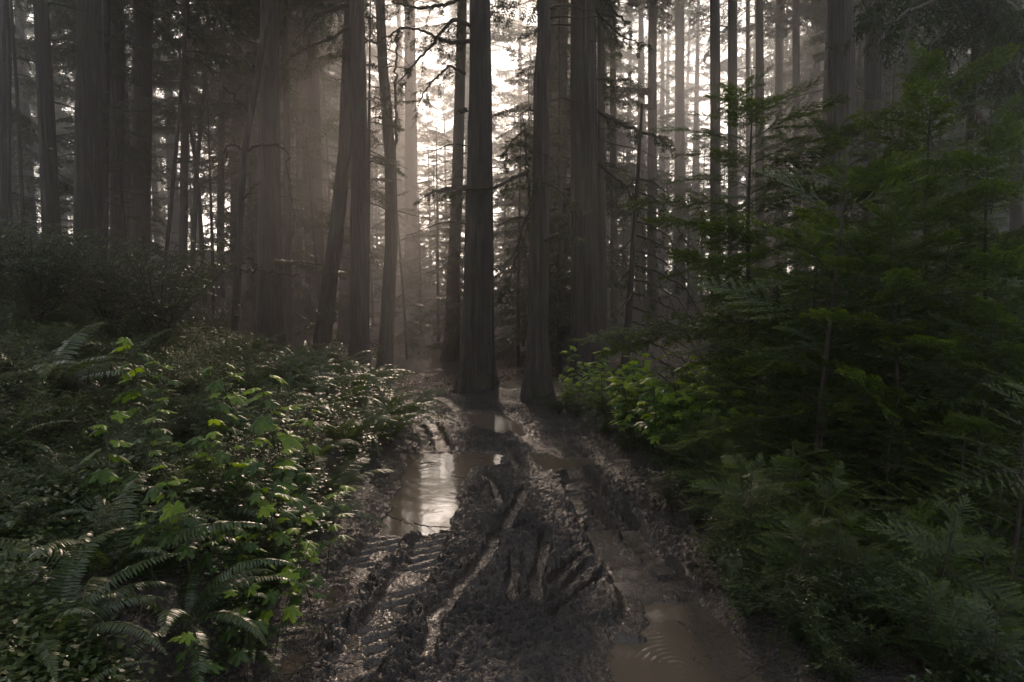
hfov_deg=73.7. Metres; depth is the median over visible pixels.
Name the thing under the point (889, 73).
background tree
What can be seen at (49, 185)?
redwood tree
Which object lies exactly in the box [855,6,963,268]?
background tree
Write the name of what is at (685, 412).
broad leaved plant
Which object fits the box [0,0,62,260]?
redwood tree
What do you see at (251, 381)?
leafy plant
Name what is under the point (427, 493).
puddle water
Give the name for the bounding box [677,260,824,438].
hemlock sapling
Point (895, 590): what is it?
leafy plant
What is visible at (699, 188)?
young conifer
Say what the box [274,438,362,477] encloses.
lady fern
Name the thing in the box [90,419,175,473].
leafy plant
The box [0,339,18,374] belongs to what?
leafy plant
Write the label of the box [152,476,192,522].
broad leaved plant
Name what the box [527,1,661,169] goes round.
background tree
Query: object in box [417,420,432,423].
puddle water
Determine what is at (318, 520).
sword fern
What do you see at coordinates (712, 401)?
broad leaved plant
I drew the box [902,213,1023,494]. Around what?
hemlock sapling
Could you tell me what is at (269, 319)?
redwood tree
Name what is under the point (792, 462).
hemlock sapling
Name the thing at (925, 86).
hemlock sapling
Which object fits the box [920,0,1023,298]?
background tree
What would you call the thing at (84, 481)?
broad leaved plant
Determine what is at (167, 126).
young tree
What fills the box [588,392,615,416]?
leafy plant
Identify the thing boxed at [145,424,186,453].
leafy plant
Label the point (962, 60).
background tree
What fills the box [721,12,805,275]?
background tree
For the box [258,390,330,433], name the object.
leafy plant
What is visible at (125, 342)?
broad leaved plant
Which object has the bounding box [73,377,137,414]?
leafy plant
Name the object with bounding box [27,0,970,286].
sky
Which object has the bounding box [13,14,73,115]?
background tree
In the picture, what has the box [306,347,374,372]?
sword fern
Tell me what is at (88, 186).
redwood tree
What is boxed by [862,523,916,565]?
leafy plant
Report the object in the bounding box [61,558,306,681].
sword fern
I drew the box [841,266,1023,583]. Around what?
hemlock sapling
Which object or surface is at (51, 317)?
leafy plant
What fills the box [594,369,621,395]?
broad leaved plant
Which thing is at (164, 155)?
background tree
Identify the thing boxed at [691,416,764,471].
hemlock sapling
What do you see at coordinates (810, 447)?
hemlock sapling
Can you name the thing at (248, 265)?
redwood tree
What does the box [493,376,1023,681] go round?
ground cover
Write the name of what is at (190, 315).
leafy plant
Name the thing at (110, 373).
leafy plant
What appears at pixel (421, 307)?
understory hemlock
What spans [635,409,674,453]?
hemlock sapling
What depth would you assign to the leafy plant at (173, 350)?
7.98 m
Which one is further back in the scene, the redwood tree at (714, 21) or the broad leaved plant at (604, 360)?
the redwood tree at (714, 21)
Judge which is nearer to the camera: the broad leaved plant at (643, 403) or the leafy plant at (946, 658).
the leafy plant at (946, 658)
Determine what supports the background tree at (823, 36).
on the ground at (430, 366)
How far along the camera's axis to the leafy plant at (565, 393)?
11.43 m
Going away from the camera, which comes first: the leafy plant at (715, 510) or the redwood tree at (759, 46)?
the leafy plant at (715, 510)
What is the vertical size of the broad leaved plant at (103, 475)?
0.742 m
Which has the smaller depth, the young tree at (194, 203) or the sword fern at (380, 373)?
the sword fern at (380, 373)
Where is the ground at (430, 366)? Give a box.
[0,250,1023,681]
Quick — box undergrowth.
[153,249,910,396]
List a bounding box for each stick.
[278,658,377,678]
[295,647,313,681]
[356,647,370,681]
[385,514,411,524]
[394,568,426,591]
[414,523,454,532]
[736,635,789,681]
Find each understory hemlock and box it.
[12,103,73,247]
[59,48,164,274]
[130,117,169,257]
[145,58,257,324]
[157,102,216,248]
[193,59,304,338]
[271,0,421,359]
[281,112,374,343]
[295,52,378,307]
[338,170,403,325]
[370,132,443,358]
[370,159,383,272]
[370,220,384,299]
[371,128,400,264]
[408,169,461,285]
[417,140,463,271]
[439,107,497,281]
[494,137,527,346]
[494,153,523,275]
[606,137,646,295]
[606,168,639,277]
[606,195,635,291]
[607,149,646,290]
[607,149,669,290]
[617,114,674,312]
[618,111,686,295]
[657,136,726,309]
[658,121,743,295]
[661,152,709,293]
[670,143,709,293]
[685,168,727,293]
[705,141,739,286]
[725,181,751,277]
[760,116,815,384]
[764,105,857,351]
[783,159,813,275]
[818,26,949,363]
[884,35,974,385]
[903,43,1008,355]
[962,106,1023,361]
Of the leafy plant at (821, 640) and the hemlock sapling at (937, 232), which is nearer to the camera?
the leafy plant at (821, 640)
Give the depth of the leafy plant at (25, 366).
5.90 m
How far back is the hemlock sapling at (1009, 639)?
3.18 m
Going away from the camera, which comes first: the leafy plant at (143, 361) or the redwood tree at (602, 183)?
the leafy plant at (143, 361)
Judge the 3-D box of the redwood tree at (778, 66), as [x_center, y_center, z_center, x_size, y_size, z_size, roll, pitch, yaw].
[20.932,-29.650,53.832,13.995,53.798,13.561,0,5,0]
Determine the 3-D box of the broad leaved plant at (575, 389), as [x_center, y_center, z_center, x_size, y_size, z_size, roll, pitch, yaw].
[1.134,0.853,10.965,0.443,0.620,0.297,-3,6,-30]
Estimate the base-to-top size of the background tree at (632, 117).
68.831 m
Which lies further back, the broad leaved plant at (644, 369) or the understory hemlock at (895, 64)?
the understory hemlock at (895, 64)
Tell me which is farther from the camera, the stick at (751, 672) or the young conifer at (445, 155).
the young conifer at (445, 155)
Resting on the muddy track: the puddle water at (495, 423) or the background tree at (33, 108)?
the puddle water at (495, 423)
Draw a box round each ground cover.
[0,275,400,681]
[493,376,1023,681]
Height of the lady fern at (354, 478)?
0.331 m
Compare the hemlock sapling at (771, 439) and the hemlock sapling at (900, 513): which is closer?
the hemlock sapling at (900, 513)
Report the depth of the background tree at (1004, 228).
51.57 m
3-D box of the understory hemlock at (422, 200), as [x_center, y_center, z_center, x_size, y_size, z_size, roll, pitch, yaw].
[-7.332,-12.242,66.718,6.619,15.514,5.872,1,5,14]
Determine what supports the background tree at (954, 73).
on the ground at (430, 366)
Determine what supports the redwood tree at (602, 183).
on the ground at (430, 366)
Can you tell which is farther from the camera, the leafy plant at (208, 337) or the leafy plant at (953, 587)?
the leafy plant at (208, 337)
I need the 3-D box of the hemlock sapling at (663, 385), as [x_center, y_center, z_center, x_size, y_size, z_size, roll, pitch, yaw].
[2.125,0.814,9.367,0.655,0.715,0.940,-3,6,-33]
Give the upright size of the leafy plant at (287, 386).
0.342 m
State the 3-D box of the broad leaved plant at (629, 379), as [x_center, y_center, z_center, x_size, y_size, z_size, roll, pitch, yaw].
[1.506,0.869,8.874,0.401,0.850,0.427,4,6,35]
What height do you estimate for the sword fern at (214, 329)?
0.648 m
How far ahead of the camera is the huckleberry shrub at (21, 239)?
12.65 m
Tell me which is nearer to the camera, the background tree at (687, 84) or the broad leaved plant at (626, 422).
the broad leaved plant at (626, 422)
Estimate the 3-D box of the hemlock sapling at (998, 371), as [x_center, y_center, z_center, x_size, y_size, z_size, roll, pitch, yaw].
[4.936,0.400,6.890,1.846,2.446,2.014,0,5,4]
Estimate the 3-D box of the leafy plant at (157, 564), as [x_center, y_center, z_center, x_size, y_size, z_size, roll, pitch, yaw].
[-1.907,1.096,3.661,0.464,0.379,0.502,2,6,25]
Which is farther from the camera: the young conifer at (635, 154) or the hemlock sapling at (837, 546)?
the young conifer at (635, 154)
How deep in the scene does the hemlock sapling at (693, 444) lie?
6.24 m
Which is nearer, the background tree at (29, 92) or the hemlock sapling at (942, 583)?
the hemlock sapling at (942, 583)
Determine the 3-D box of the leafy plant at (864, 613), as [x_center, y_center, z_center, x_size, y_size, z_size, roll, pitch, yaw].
[1.827,1.365,3.640,0.684,0.485,0.462,3,5,9]
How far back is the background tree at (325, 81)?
76.73 m
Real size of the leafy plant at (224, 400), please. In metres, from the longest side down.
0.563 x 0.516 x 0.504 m
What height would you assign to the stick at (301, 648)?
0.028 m
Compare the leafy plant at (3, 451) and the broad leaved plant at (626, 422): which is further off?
the broad leaved plant at (626, 422)
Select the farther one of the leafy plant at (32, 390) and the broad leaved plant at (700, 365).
the broad leaved plant at (700, 365)
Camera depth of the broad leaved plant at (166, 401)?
5.85 m
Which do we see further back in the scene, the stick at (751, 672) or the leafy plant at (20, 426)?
the leafy plant at (20, 426)
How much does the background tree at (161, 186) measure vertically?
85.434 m
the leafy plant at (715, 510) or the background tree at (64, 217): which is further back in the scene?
the background tree at (64, 217)
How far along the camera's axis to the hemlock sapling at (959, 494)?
4.49 m
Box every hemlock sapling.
[572,64,923,471]
[573,365,616,426]
[609,380,673,441]
[617,404,655,448]
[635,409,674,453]
[646,395,714,464]
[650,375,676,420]
[651,400,733,481]
[654,409,763,501]
[658,342,834,481]
[665,412,751,498]
[670,245,817,405]
[671,147,1016,505]
[671,367,731,445]
[674,437,766,513]
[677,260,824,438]
[679,453,819,574]
[682,101,969,471]
[688,453,816,588]
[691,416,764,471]
[692,303,763,394]
[706,244,945,491]
[707,395,921,522]
[707,467,827,562]
[709,39,1023,515]
[709,412,802,484]
[709,424,797,482]
[710,373,930,519]
[710,463,785,526]
[712,439,772,476]
[715,455,904,624]
[717,439,887,549]
[722,503,885,659]
[730,179,1023,581]
[740,404,819,488]
[747,463,825,510]
[756,162,1023,478]
[759,493,831,567]
[759,516,864,624]
[765,444,811,482]
[773,502,934,632]
[788,455,884,542]
[794,396,1022,543]
[795,484,894,570]
[797,455,883,529]
[804,527,918,623]
[824,507,989,617]
[826,91,1023,552]
[839,273,935,388]
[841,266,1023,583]
[845,409,1023,596]
[850,357,1023,630]
[851,562,986,681]
[852,505,976,593]
[860,498,1019,644]
[861,494,1023,674]
[865,531,987,635]
[886,232,1023,417]
[900,590,1023,681]
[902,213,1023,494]
[910,246,1023,414]
[915,525,1023,650]
[919,267,1023,483]
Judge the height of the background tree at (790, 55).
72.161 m
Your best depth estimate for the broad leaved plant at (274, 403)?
5.29 m
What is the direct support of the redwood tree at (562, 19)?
on the ground at (430, 366)
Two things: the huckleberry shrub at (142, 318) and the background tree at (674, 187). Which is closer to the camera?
the huckleberry shrub at (142, 318)
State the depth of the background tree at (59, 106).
66.30 m
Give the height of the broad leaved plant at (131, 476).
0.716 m
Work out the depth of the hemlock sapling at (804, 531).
3.86 m
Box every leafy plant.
[0,330,50,370]
[0,331,27,362]
[0,337,49,395]
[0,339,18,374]
[0,349,68,400]
[0,360,50,423]
[0,386,59,456]
[0,400,61,462]
[0,436,19,465]
[0,451,84,510]
[0,464,34,509]
[0,475,62,551]
[7,332,83,361]
[8,379,110,449]
[10,377,48,403]
[11,322,75,356]
[24,313,57,334]
[26,440,99,474]
[28,341,92,387]
[28,354,54,372]
[28,471,91,525]
[30,322,76,346]
[32,450,114,499]
[33,391,80,427]
[45,430,98,461]
[48,357,109,397]
[56,317,103,352]
[63,322,116,360]
[63,488,144,563]
[65,355,98,379]
[68,321,100,336]
[69,401,132,444]
[70,344,98,365]
[73,335,146,375]
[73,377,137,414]
[78,475,148,524]
[80,318,115,339]
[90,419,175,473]
[91,393,175,452]
[92,496,209,572]
[96,316,134,341]
[96,353,136,389]
[102,361,149,393]
[110,342,155,381]
[110,394,175,428]
[110,448,197,504]
[118,433,177,479]
[119,324,172,356]
[121,379,172,413]
[143,423,258,479]
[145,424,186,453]
[147,319,183,348]
[147,350,203,398]
[152,455,236,518]
[158,357,236,404]
[159,330,207,355]
[160,386,217,442]
[161,391,244,448]
[162,346,201,368]
[163,347,205,375]
[166,322,210,345]
[166,341,222,372]
[175,359,230,391]
[182,345,242,384]
[183,326,231,356]
[184,310,210,325]
[187,389,266,445]
[191,379,249,399]
[192,317,233,340]
[197,479,265,536]
[201,427,248,459]
[203,387,251,425]
[205,340,251,368]
[205,473,243,500]
[212,356,245,383]
[216,328,244,342]
[217,424,284,478]
[221,333,252,354]
[221,336,248,349]
[222,363,267,406]
[235,345,286,368]
[240,495,272,523]
[242,362,276,385]
[244,387,292,416]
[248,345,277,364]
[249,332,265,347]
[256,362,292,385]
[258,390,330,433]
[265,443,311,479]
[266,380,293,405]
[279,419,325,464]
[548,395,569,412]
[553,381,575,392]
[555,385,579,403]
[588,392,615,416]
[591,411,612,433]
[633,428,652,449]
[638,466,702,509]
[668,430,718,478]
[672,443,708,467]
[672,464,696,493]
[674,489,724,527]
[690,518,736,563]
[693,469,746,502]
[701,500,759,543]
[707,537,772,591]
[716,548,796,619]
[732,469,760,495]
[751,495,813,529]
[762,561,848,645]
[776,568,821,610]
[784,554,831,584]
[792,543,931,640]
[798,608,870,673]
[815,645,868,681]
[825,611,901,667]
[846,565,927,622]
[856,551,938,640]
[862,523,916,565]
[875,574,999,674]
[916,560,997,620]
[960,611,1023,680]
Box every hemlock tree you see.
[606,104,707,390]
[828,0,1023,434]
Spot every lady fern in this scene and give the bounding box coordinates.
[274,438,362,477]
[294,457,400,510]
[295,415,398,448]
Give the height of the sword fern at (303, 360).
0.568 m
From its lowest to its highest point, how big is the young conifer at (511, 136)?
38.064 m
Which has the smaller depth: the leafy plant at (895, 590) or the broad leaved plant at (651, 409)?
the leafy plant at (895, 590)
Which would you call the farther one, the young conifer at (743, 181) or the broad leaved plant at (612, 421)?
the young conifer at (743, 181)
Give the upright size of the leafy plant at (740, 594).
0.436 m
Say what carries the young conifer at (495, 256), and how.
on the ground at (430, 366)
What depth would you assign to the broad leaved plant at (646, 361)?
10.53 m
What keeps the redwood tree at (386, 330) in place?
on the ground at (430, 366)
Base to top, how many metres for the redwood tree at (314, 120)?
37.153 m
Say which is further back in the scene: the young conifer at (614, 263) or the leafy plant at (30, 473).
the young conifer at (614, 263)
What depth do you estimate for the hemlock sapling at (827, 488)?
5.42 m
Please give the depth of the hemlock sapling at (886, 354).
11.25 m
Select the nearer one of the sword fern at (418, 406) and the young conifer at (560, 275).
the sword fern at (418, 406)
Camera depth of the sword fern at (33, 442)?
4.74 m
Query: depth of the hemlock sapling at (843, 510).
4.74 m
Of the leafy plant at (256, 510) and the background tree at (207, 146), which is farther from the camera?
the background tree at (207, 146)
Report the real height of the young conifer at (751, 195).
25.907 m
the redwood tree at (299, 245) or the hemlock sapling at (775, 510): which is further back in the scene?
the redwood tree at (299, 245)
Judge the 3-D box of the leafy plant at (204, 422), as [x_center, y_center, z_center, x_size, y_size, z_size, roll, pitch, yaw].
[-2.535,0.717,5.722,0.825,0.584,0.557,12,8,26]
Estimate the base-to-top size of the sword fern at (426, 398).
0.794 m
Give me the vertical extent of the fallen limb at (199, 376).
0.293 m
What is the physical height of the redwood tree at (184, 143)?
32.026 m
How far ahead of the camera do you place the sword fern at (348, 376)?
9.14 m
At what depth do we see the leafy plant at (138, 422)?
5.17 m
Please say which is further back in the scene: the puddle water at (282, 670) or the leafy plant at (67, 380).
the leafy plant at (67, 380)
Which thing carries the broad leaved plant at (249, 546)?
on the muddy track
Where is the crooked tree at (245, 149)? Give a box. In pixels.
[180,0,309,336]
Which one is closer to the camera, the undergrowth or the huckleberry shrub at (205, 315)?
the huckleberry shrub at (205, 315)
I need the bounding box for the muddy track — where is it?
[37,387,915,681]
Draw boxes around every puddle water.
[268,653,309,681]
[323,586,342,607]
[379,453,501,535]
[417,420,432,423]
[462,412,524,435]
[532,453,594,470]
[606,602,760,681]
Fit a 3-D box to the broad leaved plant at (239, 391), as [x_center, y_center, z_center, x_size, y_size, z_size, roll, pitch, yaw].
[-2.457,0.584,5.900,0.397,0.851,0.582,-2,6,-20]
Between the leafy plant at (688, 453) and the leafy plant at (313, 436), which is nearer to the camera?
the leafy plant at (313, 436)
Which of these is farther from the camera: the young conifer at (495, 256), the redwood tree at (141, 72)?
the young conifer at (495, 256)
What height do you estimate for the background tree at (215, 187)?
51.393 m
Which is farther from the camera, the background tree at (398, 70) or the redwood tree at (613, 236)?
the background tree at (398, 70)
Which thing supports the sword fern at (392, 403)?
on the ground at (430, 366)
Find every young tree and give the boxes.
[6,0,11,268]
[9,0,25,250]
[140,0,262,282]
[152,0,238,308]
[189,0,210,292]
[490,146,494,389]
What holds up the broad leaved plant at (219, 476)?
on the muddy track
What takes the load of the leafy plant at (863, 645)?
on the muddy track
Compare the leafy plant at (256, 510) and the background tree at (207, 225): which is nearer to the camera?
the leafy plant at (256, 510)
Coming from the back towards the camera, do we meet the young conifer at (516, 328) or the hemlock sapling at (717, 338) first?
the young conifer at (516, 328)
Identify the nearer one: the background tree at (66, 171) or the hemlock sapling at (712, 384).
the hemlock sapling at (712, 384)
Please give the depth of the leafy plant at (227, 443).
5.42 m
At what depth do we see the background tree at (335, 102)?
53.45 m
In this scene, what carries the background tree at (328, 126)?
on the ground at (430, 366)
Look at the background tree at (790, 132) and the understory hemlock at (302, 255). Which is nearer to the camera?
the understory hemlock at (302, 255)
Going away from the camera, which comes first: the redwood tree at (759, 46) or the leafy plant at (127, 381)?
the leafy plant at (127, 381)
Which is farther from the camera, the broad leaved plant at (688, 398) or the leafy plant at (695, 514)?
the broad leaved plant at (688, 398)
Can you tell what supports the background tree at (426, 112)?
on the ground at (430, 366)
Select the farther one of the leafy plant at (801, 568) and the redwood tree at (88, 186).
the redwood tree at (88, 186)
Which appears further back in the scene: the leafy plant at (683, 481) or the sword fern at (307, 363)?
the sword fern at (307, 363)
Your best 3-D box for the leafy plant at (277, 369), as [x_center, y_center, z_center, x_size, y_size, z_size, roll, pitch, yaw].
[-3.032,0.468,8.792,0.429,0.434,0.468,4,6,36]
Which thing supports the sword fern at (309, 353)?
on the ground at (430, 366)
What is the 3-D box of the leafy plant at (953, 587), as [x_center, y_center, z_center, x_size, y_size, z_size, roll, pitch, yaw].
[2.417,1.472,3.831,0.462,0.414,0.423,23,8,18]
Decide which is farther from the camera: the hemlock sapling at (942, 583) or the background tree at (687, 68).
the background tree at (687, 68)
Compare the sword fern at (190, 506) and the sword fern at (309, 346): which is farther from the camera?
the sword fern at (309, 346)
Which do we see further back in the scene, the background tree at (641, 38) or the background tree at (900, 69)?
the background tree at (641, 38)
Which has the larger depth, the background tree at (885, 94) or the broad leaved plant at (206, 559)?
the background tree at (885, 94)
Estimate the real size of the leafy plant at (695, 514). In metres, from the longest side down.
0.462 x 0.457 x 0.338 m
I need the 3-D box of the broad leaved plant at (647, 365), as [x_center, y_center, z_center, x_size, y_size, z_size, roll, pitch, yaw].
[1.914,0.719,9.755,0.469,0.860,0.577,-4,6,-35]
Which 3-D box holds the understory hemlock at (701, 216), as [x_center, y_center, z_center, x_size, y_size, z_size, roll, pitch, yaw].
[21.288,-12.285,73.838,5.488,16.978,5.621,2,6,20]
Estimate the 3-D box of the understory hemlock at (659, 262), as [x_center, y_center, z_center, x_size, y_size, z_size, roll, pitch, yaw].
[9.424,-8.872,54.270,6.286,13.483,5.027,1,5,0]
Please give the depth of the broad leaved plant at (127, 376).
5.56 m
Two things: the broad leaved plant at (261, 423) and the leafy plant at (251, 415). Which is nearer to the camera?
the broad leaved plant at (261, 423)
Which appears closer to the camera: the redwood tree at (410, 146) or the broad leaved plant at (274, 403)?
the broad leaved plant at (274, 403)
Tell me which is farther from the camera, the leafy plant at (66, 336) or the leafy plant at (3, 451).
the leafy plant at (66, 336)
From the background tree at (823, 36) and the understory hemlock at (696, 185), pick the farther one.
the understory hemlock at (696, 185)
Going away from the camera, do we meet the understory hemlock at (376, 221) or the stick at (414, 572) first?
the stick at (414, 572)
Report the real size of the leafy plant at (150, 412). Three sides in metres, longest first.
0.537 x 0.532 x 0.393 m
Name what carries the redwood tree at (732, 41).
on the ground at (430, 366)
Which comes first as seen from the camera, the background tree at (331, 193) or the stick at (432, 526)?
the stick at (432, 526)
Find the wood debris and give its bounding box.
[246,392,771,681]
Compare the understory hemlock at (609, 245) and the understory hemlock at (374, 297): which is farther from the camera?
the understory hemlock at (609, 245)
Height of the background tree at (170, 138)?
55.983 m
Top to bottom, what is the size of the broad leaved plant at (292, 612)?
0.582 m
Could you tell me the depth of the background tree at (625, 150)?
92.35 m
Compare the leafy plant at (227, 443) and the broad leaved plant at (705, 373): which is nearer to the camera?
the leafy plant at (227, 443)
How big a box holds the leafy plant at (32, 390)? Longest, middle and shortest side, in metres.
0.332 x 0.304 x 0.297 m
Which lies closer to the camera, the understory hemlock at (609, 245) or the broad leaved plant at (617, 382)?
the broad leaved plant at (617, 382)
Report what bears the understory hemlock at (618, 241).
on the ground at (430, 366)
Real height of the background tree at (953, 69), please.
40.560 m
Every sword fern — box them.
[0,322,169,392]
[0,407,81,462]
[0,452,119,507]
[0,474,268,656]
[0,486,152,550]
[0,527,183,680]
[2,462,222,525]
[50,328,177,365]
[59,660,149,681]
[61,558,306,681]
[80,456,283,537]
[172,321,234,347]
[218,332,288,354]
[220,592,317,678]
[223,367,341,396]
[234,530,342,616]
[239,350,347,367]
[243,360,321,387]
[246,352,344,389]
[263,378,387,420]
[265,349,330,376]
[266,342,338,360]
[269,489,388,534]
[270,341,348,372]
[271,358,383,402]
[287,343,326,352]
[287,354,354,375]
[301,360,420,400]
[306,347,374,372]
[311,374,401,412]
[319,357,382,374]
[321,364,404,384]
[327,397,433,453]
[341,364,405,383]
[342,368,416,388]
[348,407,440,450]
[354,387,441,428]
[368,387,461,425]
[373,400,446,427]
[374,373,424,404]
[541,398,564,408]
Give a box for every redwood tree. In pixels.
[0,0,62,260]
[0,0,122,250]
[17,0,225,280]
[32,0,182,271]
[57,0,157,290]
[112,0,171,287]
[124,0,258,283]
[124,0,340,297]
[129,0,331,284]
[190,0,340,302]
[205,0,397,348]
[218,0,418,326]
[225,0,390,286]
[238,0,320,354]
[267,0,409,372]
[287,0,390,358]
[296,0,408,341]
[367,0,435,384]
[378,0,507,393]
[397,0,425,285]
[421,0,521,361]
[431,0,624,401]
[490,0,618,356]
[521,0,675,389]
[533,0,635,353]
[548,0,606,354]
[597,1,609,376]
[620,0,698,331]
[625,0,706,295]
[646,0,744,379]
[658,0,800,262]
[689,0,824,301]
[697,0,763,344]
[723,0,786,333]
[747,0,864,305]
[826,0,891,359]
[856,0,932,370]
[861,0,916,385]
[946,0,1023,327]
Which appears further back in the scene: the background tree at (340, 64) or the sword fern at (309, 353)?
the background tree at (340, 64)
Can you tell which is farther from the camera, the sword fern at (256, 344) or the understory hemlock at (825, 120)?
the understory hemlock at (825, 120)
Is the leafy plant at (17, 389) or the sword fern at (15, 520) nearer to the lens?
the sword fern at (15, 520)
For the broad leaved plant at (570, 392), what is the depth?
10.84 m
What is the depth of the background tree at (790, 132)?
112.69 m
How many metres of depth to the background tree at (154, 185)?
84.56 m
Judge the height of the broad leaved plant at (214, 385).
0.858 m
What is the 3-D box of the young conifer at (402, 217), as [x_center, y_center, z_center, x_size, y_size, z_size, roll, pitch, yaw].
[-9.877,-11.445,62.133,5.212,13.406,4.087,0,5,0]
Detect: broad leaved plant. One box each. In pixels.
[77,469,109,511]
[78,410,142,497]
[107,476,139,524]
[109,337,169,439]
[114,466,148,497]
[118,373,157,428]
[120,409,176,483]
[126,511,166,584]
[138,361,189,443]
[143,465,210,586]
[148,428,189,465]
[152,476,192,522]
[167,631,225,681]
[175,419,226,493]
[191,520,229,596]
[196,438,276,536]
[200,366,254,445]
[201,363,251,434]
[203,392,242,447]
[209,463,238,508]
[211,521,275,577]
[217,583,270,680]
[231,437,268,495]
[240,438,311,556]
[241,375,290,475]
[242,395,317,523]
[245,485,298,565]
[254,534,322,655]
[277,512,325,619]
[279,458,331,539]
[281,547,325,628]
[284,393,326,471]
[309,485,355,585]
[554,374,573,411]
[560,346,585,386]
[562,378,579,401]
[565,367,588,402]
[572,374,593,410]
[577,362,602,390]
[579,374,608,413]
[580,384,604,421]
[581,347,617,395]
[588,360,609,389]
[588,363,605,397]
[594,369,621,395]
[597,371,620,393]
[605,372,637,412]
[605,378,640,448]
[605,385,636,442]
[608,380,640,443]
[608,387,632,436]
[610,377,634,406]
[612,368,640,398]
[612,395,645,448]
[616,361,631,378]
[618,367,646,406]
[620,352,641,379]
[624,390,642,436]
[626,382,656,453]
[629,353,653,386]
[629,361,658,395]
[630,364,657,387]
[632,378,675,463]
[635,384,672,453]
[635,400,650,421]
[638,376,659,406]
[638,402,666,450]
[639,367,665,390]
[641,386,675,462]
[641,392,680,455]
[645,366,667,393]
[646,387,683,466]
[647,396,678,436]
[650,381,684,448]
[656,356,688,407]
[661,388,695,460]
[665,369,685,405]
[666,398,702,464]
[667,397,699,466]
[674,356,697,402]
[677,389,710,434]
[681,383,711,420]
[681,387,718,418]
[683,404,714,460]
[685,385,724,447]
[691,364,717,404]
[696,390,727,426]
[698,399,732,446]
[699,364,734,399]
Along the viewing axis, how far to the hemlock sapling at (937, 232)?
6.75 m
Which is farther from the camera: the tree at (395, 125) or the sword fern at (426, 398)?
the tree at (395, 125)
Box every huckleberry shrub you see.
[0,207,52,287]
[0,219,116,305]
[0,220,111,326]
[0,225,40,270]
[0,227,90,287]
[0,228,74,279]
[29,217,152,311]
[43,226,244,351]
[50,228,163,325]
[71,237,234,325]
[97,273,209,336]
[108,251,227,320]
[183,294,244,340]
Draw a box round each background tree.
[11,0,74,254]
[11,0,75,258]
[11,0,130,125]
[11,2,71,229]
[11,20,70,238]
[11,122,28,182]
[12,1,67,195]
[13,3,66,169]
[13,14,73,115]
[13,92,36,113]
[14,22,71,206]
[16,27,160,207]
[27,31,73,241]
[29,12,158,240]
[32,19,131,194]
[33,34,73,242]
[53,36,176,196]
[55,0,208,272]
[56,64,131,216]
[71,19,189,240]
[124,5,208,244]
[125,44,215,247]
[127,1,211,249]
[151,1,229,249]
[151,90,208,249]
[153,28,230,248]
[153,36,215,242]
[157,0,341,323]
[170,0,295,264]
[179,70,230,203]
[188,41,246,235]
[190,1,230,187]
[200,39,258,228]
[211,24,332,255]
[221,0,383,314]
[225,21,332,277]
[227,23,331,265]
[230,12,333,170]
[245,2,342,181]
[290,20,367,253]
[318,10,378,237]
[326,2,404,232]
[326,4,377,159]
[327,15,403,247]
[330,9,384,252]
[331,2,404,247]
[331,2,425,203]
[365,1,453,270]
[367,0,449,253]
[371,0,452,162]
[417,0,534,152]
[418,0,523,235]
[423,5,516,204]
[429,0,507,183]
[492,0,536,266]
[492,3,655,254]
[493,25,597,215]
[498,0,570,159]
[502,38,620,290]
[517,14,636,246]
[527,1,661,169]
[566,0,692,238]
[567,11,637,198]
[569,0,647,258]
[606,4,686,291]
[606,14,646,235]
[606,22,636,239]
[607,10,674,264]
[620,9,703,292]
[628,6,745,287]
[635,7,708,290]
[646,0,727,233]
[646,2,741,293]
[684,0,810,201]
[706,0,774,206]
[720,0,824,291]
[721,0,824,177]
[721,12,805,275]
[723,1,813,291]
[739,0,904,303]
[765,4,821,208]
[765,44,822,264]
[766,0,807,273]
[767,3,858,272]
[783,0,934,272]
[784,27,808,203]
[786,53,856,135]
[787,0,896,162]
[795,5,928,302]
[805,1,893,121]
[809,6,1007,357]
[855,3,988,198]
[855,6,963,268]
[856,14,920,239]
[860,2,938,300]
[890,21,987,295]
[895,3,1006,243]
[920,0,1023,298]
[926,9,1001,295]
[937,50,1023,217]
[949,4,1023,244]
[952,59,986,249]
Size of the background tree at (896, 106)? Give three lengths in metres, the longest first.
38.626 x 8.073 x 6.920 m
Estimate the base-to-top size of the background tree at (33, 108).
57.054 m
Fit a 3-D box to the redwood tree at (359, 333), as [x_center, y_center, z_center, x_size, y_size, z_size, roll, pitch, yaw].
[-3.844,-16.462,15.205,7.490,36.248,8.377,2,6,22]
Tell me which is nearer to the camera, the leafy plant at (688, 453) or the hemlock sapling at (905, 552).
the hemlock sapling at (905, 552)
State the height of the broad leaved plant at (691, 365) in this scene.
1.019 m
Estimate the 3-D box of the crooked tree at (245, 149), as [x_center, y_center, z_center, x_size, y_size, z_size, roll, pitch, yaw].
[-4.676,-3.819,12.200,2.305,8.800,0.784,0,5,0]
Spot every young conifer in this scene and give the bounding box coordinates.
[366,83,404,265]
[375,187,403,264]
[378,203,404,273]
[379,113,442,282]
[380,143,429,274]
[398,115,463,281]
[398,170,436,331]
[404,126,464,344]
[413,138,505,360]
[420,82,465,281]
[430,109,499,289]
[457,101,557,374]
[463,152,511,282]
[493,75,570,342]
[493,86,527,284]
[493,131,517,291]
[494,0,654,366]
[494,42,569,280]
[494,77,532,281]
[503,0,638,377]
[606,158,629,290]
[618,115,661,282]
[645,134,694,293]
[669,118,709,293]
[685,168,727,283]
[707,112,754,276]
[721,82,783,282]
[741,63,803,289]
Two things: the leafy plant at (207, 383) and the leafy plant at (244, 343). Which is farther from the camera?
the leafy plant at (244, 343)
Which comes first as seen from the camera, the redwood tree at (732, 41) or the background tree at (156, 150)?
the redwood tree at (732, 41)

